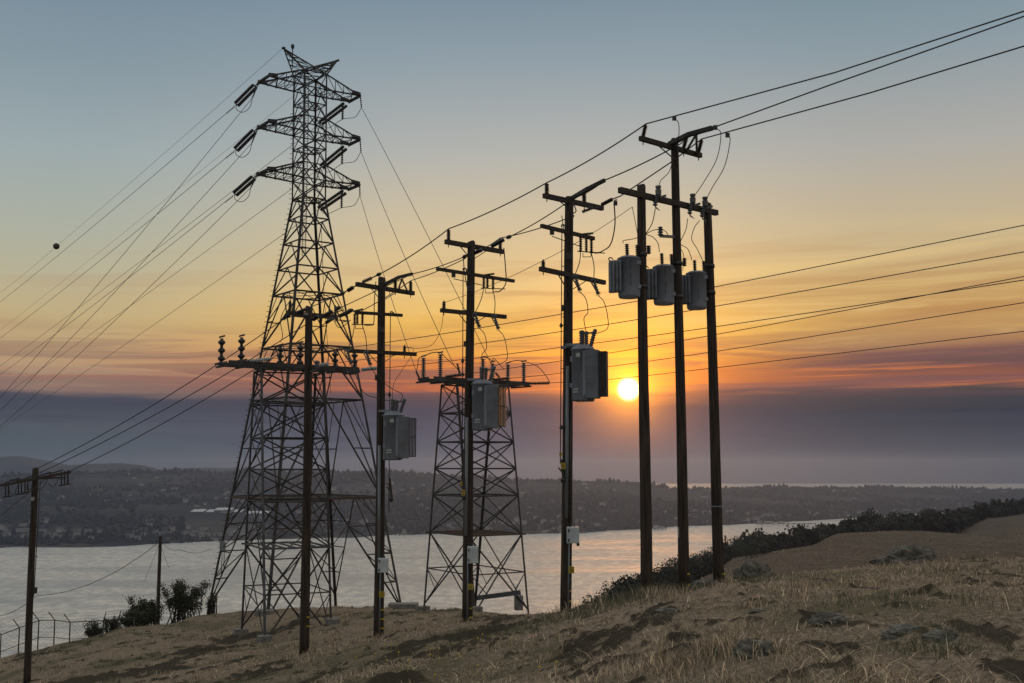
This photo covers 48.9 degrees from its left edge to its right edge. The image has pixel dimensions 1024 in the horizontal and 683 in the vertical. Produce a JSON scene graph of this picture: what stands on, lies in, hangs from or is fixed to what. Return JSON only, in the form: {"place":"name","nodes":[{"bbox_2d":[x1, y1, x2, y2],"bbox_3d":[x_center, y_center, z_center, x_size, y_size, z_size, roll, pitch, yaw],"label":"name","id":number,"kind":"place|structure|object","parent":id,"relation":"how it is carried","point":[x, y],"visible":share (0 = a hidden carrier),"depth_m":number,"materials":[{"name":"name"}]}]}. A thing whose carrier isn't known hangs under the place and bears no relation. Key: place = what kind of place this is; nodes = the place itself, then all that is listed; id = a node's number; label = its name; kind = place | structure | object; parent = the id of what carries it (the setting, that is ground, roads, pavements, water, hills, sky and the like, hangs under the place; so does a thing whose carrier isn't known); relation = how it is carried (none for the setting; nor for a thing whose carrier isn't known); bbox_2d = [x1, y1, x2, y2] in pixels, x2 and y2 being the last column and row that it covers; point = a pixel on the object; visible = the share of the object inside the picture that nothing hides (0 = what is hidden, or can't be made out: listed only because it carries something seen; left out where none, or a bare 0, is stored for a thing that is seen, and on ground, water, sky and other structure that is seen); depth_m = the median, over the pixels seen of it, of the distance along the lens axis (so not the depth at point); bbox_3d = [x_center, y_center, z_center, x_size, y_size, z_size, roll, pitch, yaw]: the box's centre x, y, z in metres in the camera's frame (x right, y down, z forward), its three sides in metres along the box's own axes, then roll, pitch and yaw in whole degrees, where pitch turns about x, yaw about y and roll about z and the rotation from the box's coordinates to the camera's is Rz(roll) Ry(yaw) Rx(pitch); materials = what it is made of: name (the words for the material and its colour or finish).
{"place":"outdoors","nodes":[
{"label":"outdoors","id":0,"kind":"place"},
{"bbox_2d":[0,456,70,474],"bbox_3d":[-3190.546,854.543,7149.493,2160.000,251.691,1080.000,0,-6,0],"label":"distant hill","id":1,"kind":"structure","parent":0,"point":[16,464],"depth_m":6968.14,"materials":[{"name":"grey"}]},
{"bbox_2d":[31,463,166,473],"bbox_3d":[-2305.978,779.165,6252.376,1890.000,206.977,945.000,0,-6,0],"label":"distant hill","id":2,"kind":"structure","parent":0,"point":[104,467],"depth_m":6137.89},
{"bbox_2d":[167,468,273,472],"bbox_3d":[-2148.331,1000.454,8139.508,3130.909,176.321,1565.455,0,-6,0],"label":"distant hill","id":3,"kind":"structure","parent":0,"point":[218,470],"depth_m":7965.62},
{"bbox_2d":[0,472,1022,547],"bbox_3d":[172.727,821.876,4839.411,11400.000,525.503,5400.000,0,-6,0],"label":"hills","id":4,"kind":"structure","parent":0,"point":[214,522],"depth_m":3736.05,"materials":[{"name":"plant"}]},
{"bbox_2d":[206,509,244,513],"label":"warehouse","id":5,"kind":"structure","parent":4,"relation":"on","point":[212,511],"depth_m":3109.23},
{"bbox_2d":[0,466,1023,545],"bbox_3d":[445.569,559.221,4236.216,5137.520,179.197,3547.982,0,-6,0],"label":"distant woodland","id":6,"kind":"object","parent":4,"relation":"on","point":[628,501],"visible":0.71,"depth_m":3550.21,"materials":[{"name":"plant"}]},
{"bbox_2d":[0,513,1023,682],"bbox_3d":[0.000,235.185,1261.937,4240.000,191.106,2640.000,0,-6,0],"label":"ground","id":7,"kind":"structure","parent":0,"point":[1010,525],"depth_m":25.85,"materials":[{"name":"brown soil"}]},
{"bbox_2d":[0,467,70,682],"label":"utility pole","id":8,"kind":"object","parent":7,"relation":"on","point":[31,587],"visible":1,"depth_m":55.94,"materials":[{"name":"brown wood"}]},
{"bbox_2d":[0,609,136,657],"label":"fence","id":9,"kind":"object","parent":7,"relation":"on","point":[54,637],"visible":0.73,"depth_m":77.34,"materials":[{"name":"metal"}]},
{"bbox_2d":[82,619,107,637],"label":"shrub","id":10,"kind":"object","parent":7,"relation":"on","point":[94,628],"visible":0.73,"depth_m":81.00,"materials":[{"name":"green plant"}]},
{"bbox_2d":[102,614,124,632],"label":"shrub","id":11,"kind":"object","parent":7,"relation":"on","point":[113,624],"visible":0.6,"depth_m":82.08,"materials":[{"name":"green plant"}]},
{"bbox_2d":[119,608,150,627],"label":"shrub","id":12,"kind":"object","parent":7,"relation":"on","point":[140,617],"visible":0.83,"depth_m":83.05,"materials":[{"name":"green plant"}]},
{"bbox_2d":[122,594,165,624],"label":"shrub","id":13,"kind":"object","parent":7,"relation":"on","point":[151,606],"visible":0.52,"depth_m":85.09,"materials":[{"name":"green plant"}]},
{"bbox_2d":[156,536,161,624],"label":"utility pole","id":14,"kind":"object","parent":7,"relation":"on","point":[159,563],"visible":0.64,"depth_m":90.45,"materials":[{"name":"brown wood"}]},
{"bbox_2d":[1,542,158,615],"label":"power line","id":15,"kind":"object","parent":14,"relation":"attached to","point":[85,585],"visible":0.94,"depth_m":94.89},
{"bbox_2d":[155,577,211,624],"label":"shrub","id":16,"kind":"object","parent":7,"relation":"on","point":[182,601],"visible":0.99,"depth_m":86.08,"materials":[{"name":"green plant"}]},
{"bbox_2d":[205,593,218,614],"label":"shrub","id":17,"kind":"object","parent":7,"relation":"on","point":[213,603],"visible":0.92,"depth_m":87.21,"materials":[{"name":"green plant"}]},
{"bbox_2d":[214,334,376,642],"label":"lattice tower","id":18,"kind":"structure","parent":7,"relation":"on","point":[281,365],"depth_m":66.98,"materials":[{"name":"metal"}]},
{"bbox_2d":[206,44,400,616],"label":"transmission tower","id":19,"kind":"structure","parent":7,"relation":"on","point":[246,139],"depth_m":91.21,"materials":[{"name":"metal"}]},
{"bbox_2d":[0,194,234,374],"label":"power line","id":20,"kind":"object","parent":19,"relation":"attached to","point":[129,277],"visible":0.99,"depth_m":113.19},
{"bbox_2d":[0,105,235,301],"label":"power line","id":21,"kind":"object","parent":19,"relation":"attached to","point":[127,197],"visible":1,"depth_m":114.47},
{"bbox_2d":[1,150,234,337],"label":"power line","id":22,"kind":"object","parent":19,"relation":"attached to","point":[126,239],"visible":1,"depth_m":114.26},
{"bbox_2d":[0,100,250,397],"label":"power line","id":23,"kind":"object","parent":19,"relation":"attached to","point":[130,245],"visible":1,"depth_m":100.08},
{"bbox_2d":[0,187,250,426],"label":"power line","id":24,"kind":"object","parent":19,"relation":"attached to","point":[137,298],"visible":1,"depth_m":98.46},
{"bbox_2d":[0,144,250,410],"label":"power line","id":25,"kind":"object","parent":19,"relation":"attached to","point":[127,278],"visible":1,"depth_m":99.89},
{"bbox_2d":[0,49,281,292],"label":"power line","id":26,"kind":"object","parent":19,"relation":"attached to","point":[153,162],"visible":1,"depth_m":114.23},
{"bbox_2d":[3,173,312,395],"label":"power line","id":27,"kind":"object","parent":19,"relation":"attached to","point":[168,278],"visible":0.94,"depth_m":120.84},
{"bbox_2d":[3,128,313,363],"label":"power line","id":28,"kind":"object","parent":19,"relation":"attached to","point":[162,244],"visible":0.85,"depth_m":122.48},
{"bbox_2d":[2,210,317,427],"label":"power line","id":29,"kind":"object","parent":19,"relation":"attached to","point":[165,316],"visible":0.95,"depth_m":120.95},
{"bbox_2d":[3,75,320,327],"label":"power line","id":30,"kind":"object","parent":19,"relation":"attached to","point":[166,198],"visible":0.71,"depth_m":118.21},
{"bbox_2d":[360,197,415,369],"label":"power line","id":31,"kind":"object","parent":19,"relation":"attached to","point":[387,286],"visible":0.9,"depth_m":83.00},
{"bbox_2d":[361,152,452,362],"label":"power line","id":32,"kind":"object","parent":19,"relation":"attached to","point":[406,260],"visible":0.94,"depth_m":82.43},
{"bbox_2d":[361,107,495,372],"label":"power line","id":33,"kind":"object","parent":19,"relation":"attached to","point":[427,235],"visible":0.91,"depth_m":82.34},
{"bbox_2d":[280,300,349,653],"bbox_3d":[-8.670,5.896,48.560,2.665,15.663,3.429,2,-7,-18],"label":"utility pole","id":34,"kind":"object","parent":7,"relation":"on","point":[309,315],"visible":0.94,"depth_m":49.51,"materials":[{"name":"brown wood"}]},
{"bbox_2d":[38,319,282,467],"bbox_3d":[-17.102,2.717,53.622,15.907,6.625,0.042,-3,-7,29],"label":"power line","id":35,"kind":"object","parent":34,"relation":"attached to","point":[165,397],"visible":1,"depth_m":53.15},
{"bbox_2d":[40,320,312,472],"bbox_3d":[-16.486,2.858,53.908,17.055,6.875,0.042,-3,-7,27],"label":"power line","id":36,"kind":"object","parent":34,"relation":"attached to","point":[176,402],"visible":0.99,"depth_m":53.56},
{"bbox_2d":[70,323,325,470],"bbox_3d":[-15.762,2.986,54.749,17.644,6.669,0.042,-4,-7,32],"label":"power line","id":37,"kind":"object","parent":34,"relation":"attached to","point":[199,402],"visible":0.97,"depth_m":54.28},
{"bbox_2d":[333,272,416,636],"bbox_3d":[-5.843,4.811,46.747,3.612,15.355,3.257,0,-6,0],"label":"utility pole","id":38,"kind":"object","parent":7,"relation":"on","point":[380,352],"visible":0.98,"depth_m":46.70,"materials":[{"name":"brown wood"}]},
{"bbox_2d":[339,276,407,308],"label":"power line","id":39,"kind":"object","parent":38,"relation":"attached to","point":[373,292],"visible":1,"depth_m":47.19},
{"bbox_2d":[378,555,388,574],"bbox_3d":[-5.238,9.091,45.845,0.413,0.789,0.340,0,-6,0],"label":"control box","id":40,"kind":"object","parent":38,"relation":"attached to","point":[383,565],"visible":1,"depth_m":45.70,"materials":[{"name":"paint"}]},
{"bbox_2d":[379,559,386,571],"bbox_3d":[-5.219,9.093,45.706,0.315,0.529,0.018,0,-6,0],"label":"door","id":41,"kind":"structure","parent":40,"relation":"in","point":[383,562],"depth_m":45.69,"materials":[{"name":"paint"}]},
{"bbox_2d":[378,398,415,459],"bbox_3d":[-4.694,3.589,46.233,1.499,2.555,0.895,-3,-7,26],"label":"transformer","id":42,"kind":"object","parent":38,"relation":"attached to","point":[397,425],"visible":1,"depth_m":45.98,"materials":[{"name":"grey metal"}]},
{"bbox_2d":[362,259,462,310],"bbox_3d":[-3.826,-2.270,47.790,4.933,1.918,1.699,-3,-7,24],"label":"power line","id":43,"kind":"object","parent":38,"relation":"attached to","point":[412,280],"visible":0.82,"depth_m":48.12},
{"bbox_2d":[388,602,418,609],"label":"concrete pad","id":44,"kind":"object","parent":7,"relation":"on","point":[401,605],"visible":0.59,"depth_m":84.25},
{"bbox_2d":[311,633,557,677],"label":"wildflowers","id":45,"kind":"object","parent":7,"relation":"on","point":[477,665],"visible":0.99,"depth_m":24.69,"materials":[{"name":"yellow plant"}]},
{"bbox_2d":[436,229,514,621],"bbox_3d":[-1.435,3.416,44.999,3.115,15.763,3.195,0,-6,0],"label":"utility pole","id":46,"kind":"object","parent":7,"relation":"on","point":[473,250],"visible":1,"depth_m":44.85,"materials":[{"name":"brown wood"}]},
{"bbox_2d":[380,229,447,273],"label":"power line","id":47,"kind":"object","parent":46,"relation":"attached to","point":[414,253],"visible":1,"depth_m":45.87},
{"bbox_2d":[467,543,477,565],"bbox_3d":[-1.524,8.299,43.919,0.430,0.864,0.340,0,-6,0],"label":"control box","id":48,"kind":"object","parent":46,"relation":"attached to","point":[472,554],"visible":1,"depth_m":43.77,"materials":[{"name":"paint"}]},
{"bbox_2d":[469,547,477,562],"bbox_3d":[-1.503,8.301,43.780,0.329,0.598,0.018,0,-6,0],"label":"door","id":49,"kind":"structure","parent":48,"relation":"in","point":[473,551],"depth_m":43.77,"materials":[{"name":"paint"}]},
{"bbox_2d":[467,366,505,430],"bbox_3d":[-0.992,2.221,44.336,1.499,2.555,0.895,-5,-8,37],"label":"transformer","id":50,"kind":"object","parent":46,"relation":"attached to","point":[487,396],"visible":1,"depth_m":44.08,"materials":[{"name":"grey metal"}]},
{"bbox_2d":[415,351,549,613],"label":"lattice tower","id":51,"kind":"structure","parent":7,"relation":"on","point":[451,380],"depth_m":71.40,"materials":[{"name":"metal"}]},
{"bbox_2d":[476,590,520,599],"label":"steel beam","id":52,"kind":"structure","parent":51,"relation":"attached to","point":[497,595],"depth_m":67.21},
{"bbox_2d":[514,595,522,610],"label":"concrete block","id":53,"kind":"structure","parent":51,"relation":"attached to","point":[518,604],"depth_m":68.94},
{"bbox_2d":[539,178,612,610],"bbox_3d":[2.303,2.114,40.834,2.705,15.780,3.734,0,-6,0],"label":"utility pole","id":54,"kind":"object","parent":7,"relation":"on","point":[570,277],"visible":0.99,"depth_m":40.93,"materials":[{"name":"brown wood"}]},
{"bbox_2d":[448,183,545,228],"bbox_3d":[-0.631,-5.138,42.959,0.044,0.902,5.533,6,-9,-43],"label":"power line","id":55,"kind":"object","parent":54,"relation":"attached to","point":[498,207],"visible":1,"depth_m":42.76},
{"bbox_2d":[510,186,597,236],"bbox_3d":[1.695,-4.898,42.165,0.332,1.146,5.729,5,-8,-36],"label":"power line","id":56,"kind":"object","parent":54,"relation":"attached to","point":[549,214],"visible":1,"depth_m":42.71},
{"bbox_2d":[567,523,579,545],"bbox_3d":[2.171,6.865,40.052,0.440,0.790,0.340,0,-6,0],"label":"control box","id":57,"kind":"object","parent":54,"relation":"attached to","point":[572,534],"visible":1,"depth_m":39.91,"materials":[{"name":"paint"}]},
{"bbox_2d":[569,528,578,542],"bbox_3d":[2.193,6.867,39.913,0.338,0.529,0.018,0,-6,0],"label":"door","id":58,"kind":"structure","parent":57,"relation":"in","point":[573,532],"depth_m":39.90,"materials":[{"name":"paint"}]},
{"bbox_2d":[566,329,607,401],"bbox_3d":[2.691,0.837,40.416,1.530,2.607,0.913,-8,-10,53],"label":"transformer","id":59,"kind":"object","parent":54,"relation":"attached to","point":[589,383],"visible":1,"depth_m":40.11,"materials":[{"name":"grey metal"}]},
{"bbox_2d":[272,225,1023,358],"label":"power line","id":60,"kind":"object","parent":54,"relation":"attached to","point":[715,286],"visible":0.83,"depth_m":49.10,"materials":[{"name":"metal"}]},
{"bbox_2d":[609,581,637,597],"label":"bush","id":61,"kind":"object","parent":7,"relation":"on","point":[621,587],"visible":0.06,"depth_m":176.22,"materials":[{"name":"green plant"}]},
{"bbox_2d":[600,184,652,591],"bbox_3d":[3.433,1.765,38.294,1.078,13.805,3.782,3,-7,-22],"label":"utility pole","id":62,"kind":"object","parent":7,"relation":"on","point":[646,567],"visible":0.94,"depth_m":36.65,"materials":[{"name":"brown wood"}]},
{"bbox_2d":[608,244,640,298],"bbox_3d":[3.723,-2.319,37.025,1.023,1.781,0.758,2,-7,-20],"label":"drum transformer","id":63,"kind":"object","parent":62,"relation":"hanging from","point":[624,276],"visible":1,"depth_m":36.76,"materials":[{"name":"grey metal"}]},
{"bbox_2d":[653,608,677,613],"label":"rock","id":64,"kind":"object","parent":7,"relation":"on","point":[664,610],"visible":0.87,"depth_m":21.70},
{"bbox_2d":[654,571,677,590],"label":"bush","id":65,"kind":"object","parent":7,"relation":"on","point":[673,581],"visible":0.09,"depth_m":234.52,"materials":[{"name":"green plant"}]},
{"bbox_2d":[613,116,730,589],"bbox_3d":[5.368,0.590,37.606,3.939,15.917,3.915,0,-6,0],"label":"utility pole","id":66,"kind":"object","parent":7,"relation":"on","point":[675,203],"visible":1,"depth_m":37.99,"materials":[{"name":"brown wood"}]},
{"bbox_2d":[547,124,644,182],"bbox_3d":[2.884,-6.548,39.436,0.044,1.227,4.626,6,-9,-44],"label":"power line","id":67,"kind":"object","parent":66,"relation":"attached to","point":[596,155],"visible":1,"depth_m":39.31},
{"bbox_2d":[605,139,685,180],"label":"power line","id":68,"kind":"object","parent":66,"relation":"attached to","point":[645,161],"visible":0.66,"depth_m":39.15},
{"bbox_2d":[612,139,701,199],"bbox_3d":[4.986,-6.197,39.656,3.290,1.980,1.174,-2,-7,18],"label":"power line","id":69,"kind":"object","parent":66,"relation":"attached to","point":[654,173],"visible":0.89,"depth_m":39.44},
{"bbox_2d":[647,253,675,305],"bbox_3d":[5.029,-2.121,38.212,1.003,1.746,0.742,2,-7,-20],"label":"drum transformer","id":70,"kind":"object","parent":66,"relation":"hanging from","point":[660,284],"visible":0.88,"depth_m":37.94,"materials":[{"name":"grey metal"}]},
{"bbox_2d":[330,251,1023,363],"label":"power line","id":71,"kind":"object","parent":66,"relation":"attached to","point":[725,304],"visible":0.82,"depth_m":50.48,"materials":[{"name":"metal"}]},
{"bbox_2d":[682,260,707,309],"bbox_3d":[6.304,-1.976,39.203,0.982,1.710,0.727,2,-7,-20],"label":"drum transformer","id":72,"kind":"object","parent":66,"relation":"attached to","point":[694,290],"visible":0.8,"depth_m":38.94,"materials":[{"name":"grey metal"}]},
{"bbox_2d":[385,280,1023,367],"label":"power line","id":73,"kind":"object","parent":66,"relation":"attached to","point":[742,322],"visible":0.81,"depth_m":52.44,"materials":[{"name":"metal"}]},
{"bbox_2d":[475,276,1023,372],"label":"power line","id":74,"kind":"object","parent":66,"relation":"attached to","point":[786,321],"visible":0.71,"depth_m":53.89,"materials":[{"name":"metal"}]},
{"bbox_2d":[509,302,1023,378],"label":"power line","id":75,"kind":"object","parent":66,"relation":"attached to","point":[806,337],"visible":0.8,"depth_m":55.48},
{"bbox_2d":[553,331,1023,382],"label":"power line","id":76,"kind":"object","parent":66,"relation":"attached to","point":[830,354],"visible":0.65,"depth_m":57.12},
{"bbox_2d":[646,11,1023,123],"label":"power line","id":77,"kind":"object","parent":66,"relation":"attached to","point":[842,69],"visible":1,"depth_m":34.46,"materials":[{"name":"metal"}]},
{"bbox_2d":[702,45,1023,138],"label":"power line","id":78,"kind":"object","parent":66,"relation":"attached to","point":[869,92],"visible":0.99,"depth_m":35.19,"materials":[{"name":"metal"}]},
{"bbox_2d":[712,16,1023,128],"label":"power line","id":79,"kind":"object","parent":66,"relation":"attached to","point":[873,69],"visible":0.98,"depth_m":33.58,"materials":[{"name":"metal"}]},
{"bbox_2d":[677,557,703,575],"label":"bush","id":80,"kind":"object","parent":7,"relation":"on","point":[691,561],"visible":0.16,"depth_m":303.52,"materials":[{"name":"green plant"}]},
{"bbox_2d":[669,557,712,582],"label":"bush","id":81,"kind":"object","parent":7,"relation":"on","point":[701,575],"visible":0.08,"depth_m":295.87,"materials":[{"name":"green plant"}]},
{"bbox_2d":[689,562,703,581],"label":"bush","id":82,"kind":"object","parent":7,"relation":"on","point":[694,568],"visible":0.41,"depth_m":288.47,"materials":[{"name":"green plant"}]},
{"bbox_2d":[690,579,716,587],"bbox_3d":[6.427,8.091,37.347,1.101,0.474,0.754,0,-6,0],"label":"rock","id":83,"kind":"object","parent":7,"relation":"on","point":[696,582],"visible":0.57,"depth_m":37.21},
{"bbox_2d":[691,202,728,582],"bbox_3d":[6.724,1.776,38.742,1.433,13.610,0.608,6,-9,-45],"label":"utility pole","id":84,"kind":"object","parent":7,"relation":"on","point":[716,515],"visible":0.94,"depth_m":38.93,"materials":[{"name":"brown wood"}]},
{"bbox_2d":[742,528,762,542],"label":"tree","id":85,"kind":"object","parent":7,"relation":"on","point":[746,530],"visible":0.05,"depth_m":481.73,"materials":[{"name":"green plant"}]},
{"bbox_2d":[738,542,767,558],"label":"bush","id":86,"kind":"object","parent":7,"relation":"on","point":[749,549],"visible":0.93,"depth_m":329.72,"materials":[{"name":"green plant"}]},
{"bbox_2d":[732,559,774,579],"bbox_3d":[8.899,8.477,41.325,1.592,0.966,1.062,0,-6,0],"label":"rock","id":87,"kind":"object","parent":7,"relation":"on","point":[751,566],"visible":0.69,"depth_m":41.08,"materials":[{"name":"stone"}]},
{"bbox_2d":[732,638,776,660],"bbox_3d":[2.588,3.262,11.948,0.472,0.238,0.433,0,-6,0],"label":"rock","id":88,"kind":"object","parent":7,"relation":"on","point":[745,646],"visible":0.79,"depth_m":11.85,"materials":[{"name":"stone"}]},
{"bbox_2d":[750,537,770,552],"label":"tree","id":89,"kind":"object","parent":7,"relation":"on","point":[760,544],"visible":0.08,"depth_m":444.71,"materials":[{"name":"green plant"}]},
{"bbox_2d":[764,535,784,549],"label":"tree","id":90,"kind":"object","parent":7,"relation":"on","point":[781,545],"visible":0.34,"depth_m":466.31,"materials":[{"name":"green plant"}]},
{"bbox_2d":[783,536,798,547],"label":"tree","id":91,"kind":"object","parent":7,"relation":"on","point":[795,542],"visible":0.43,"depth_m":484.04,"materials":[{"name":"green plant"}]},
{"bbox_2d":[782,524,805,536],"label":"tree","id":92,"kind":"object","parent":7,"relation":"on","point":[794,530],"visible":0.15,"depth_m":537.60,"materials":[{"name":"green plant"}]},
{"bbox_2d":[803,532,819,543],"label":"tree","id":93,"kind":"object","parent":7,"relation":"on","point":[811,535],"visible":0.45,"depth_m":511.48,"materials":[{"name":"green plant"}]},
{"bbox_2d":[808,611,848,625],"bbox_3d":[4.189,3.647,14.872,0.546,0.173,0.354,0,-6,0],"label":"rock","id":94,"kind":"object","parent":7,"relation":"on","point":[821,618],"visible":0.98,"depth_m":14.78,"materials":[{"name":"stone"}]},
{"bbox_2d":[699,530,1023,579],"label":"hill grass","id":95,"kind":"structure","parent":7,"relation":"on","point":[1003,536],"depth_m":342.09,"materials":[{"name":"plant"}]},
{"bbox_2d":[869,557,888,564],"bbox_3d":[16.134,9.493,48.771,1.339,0.335,0.878,0,-6,0],"label":"rock","id":96,"kind":"object","parent":7,"relation":"on","point":[877,560],"visible":0.64,"depth_m":48.52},
{"bbox_2d":[876,517,896,530],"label":"tree","id":97,"kind":"object","parent":7,"relation":"on","point":[887,521],"visible":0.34,"depth_m":600.91,"materials":[{"name":"green plant"}]},
{"bbox_2d":[881,517,901,530],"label":"tree","id":98,"kind":"object","parent":7,"relation":"on","point":[894,522],"visible":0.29,"depth_m":603.46,"materials":[{"name":"green plant"}]},
{"bbox_2d":[880,623,919,639],"bbox_3d":[4.520,3.355,13.049,0.516,0.184,0.357,0,-6,0],"label":"rock","id":99,"kind":"object","parent":7,"relation":"on","point":[893,630],"visible":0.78,"depth_m":12.97,"materials":[{"name":"stone"}]},
{"bbox_2d":[900,521,921,530],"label":"bush","id":100,"kind":"object","parent":7,"relation":"on","point":[908,526],"visible":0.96,"depth_m":483.84,"materials":[{"name":"green plant"}]},
{"bbox_2d":[885,544,936,565],"bbox_3d":[17.109,9.187,48.296,2.208,1.021,1.620,0,-6,0],"label":"rock","id":101,"kind":"object","parent":7,"relation":"on","point":[906,553],"visible":0.85,"depth_m":47.83,"materials":[{"name":"stone"}]},
{"bbox_2d":[912,517,928,531],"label":"tree","id":102,"kind":"object","parent":7,"relation":"on","point":[924,525],"visible":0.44,"depth_m":635.69,"materials":[{"name":"green plant"}]},
{"bbox_2d":[917,509,935,518],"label":"tree","id":103,"kind":"object","parent":7,"relation":"on","point":[924,512],"visible":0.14,"depth_m":681.84,"materials":[{"name":"green plant"}]},
{"bbox_2d":[921,628,958,642],"bbox_3d":[4.700,3.230,12.348,0.434,0.171,0.296,0,-6,0],"label":"rock","id":104,"kind":"object","parent":7,"relation":"on","point":[937,633],"visible":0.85,"depth_m":12.28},
{"bbox_2d":[942,520,953,532],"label":"tree","id":105,"kind":"object","parent":7,"relation":"on","point":[950,528],"visible":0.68,"depth_m":665.95,"materials":[{"name":"green plant"}]},
{"bbox_2d":[0,484,1023,656],"bbox_3d":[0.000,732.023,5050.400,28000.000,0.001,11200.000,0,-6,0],"label":"water","id":106,"kind":"structure","parent":0,"point":[599,558],"depth_m":1903.99,"materials":[{"name":"liquid"}]},
{"bbox_2d":[757,521,815,524],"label":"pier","id":107,"kind":"structure","parent":106,"relation":"in","point":[771,522],"depth_m":3360.28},
{"bbox_2d":[0,0,1023,483],"label":"sky","id":108,"kind":"structure","parent":0,"point":[474,106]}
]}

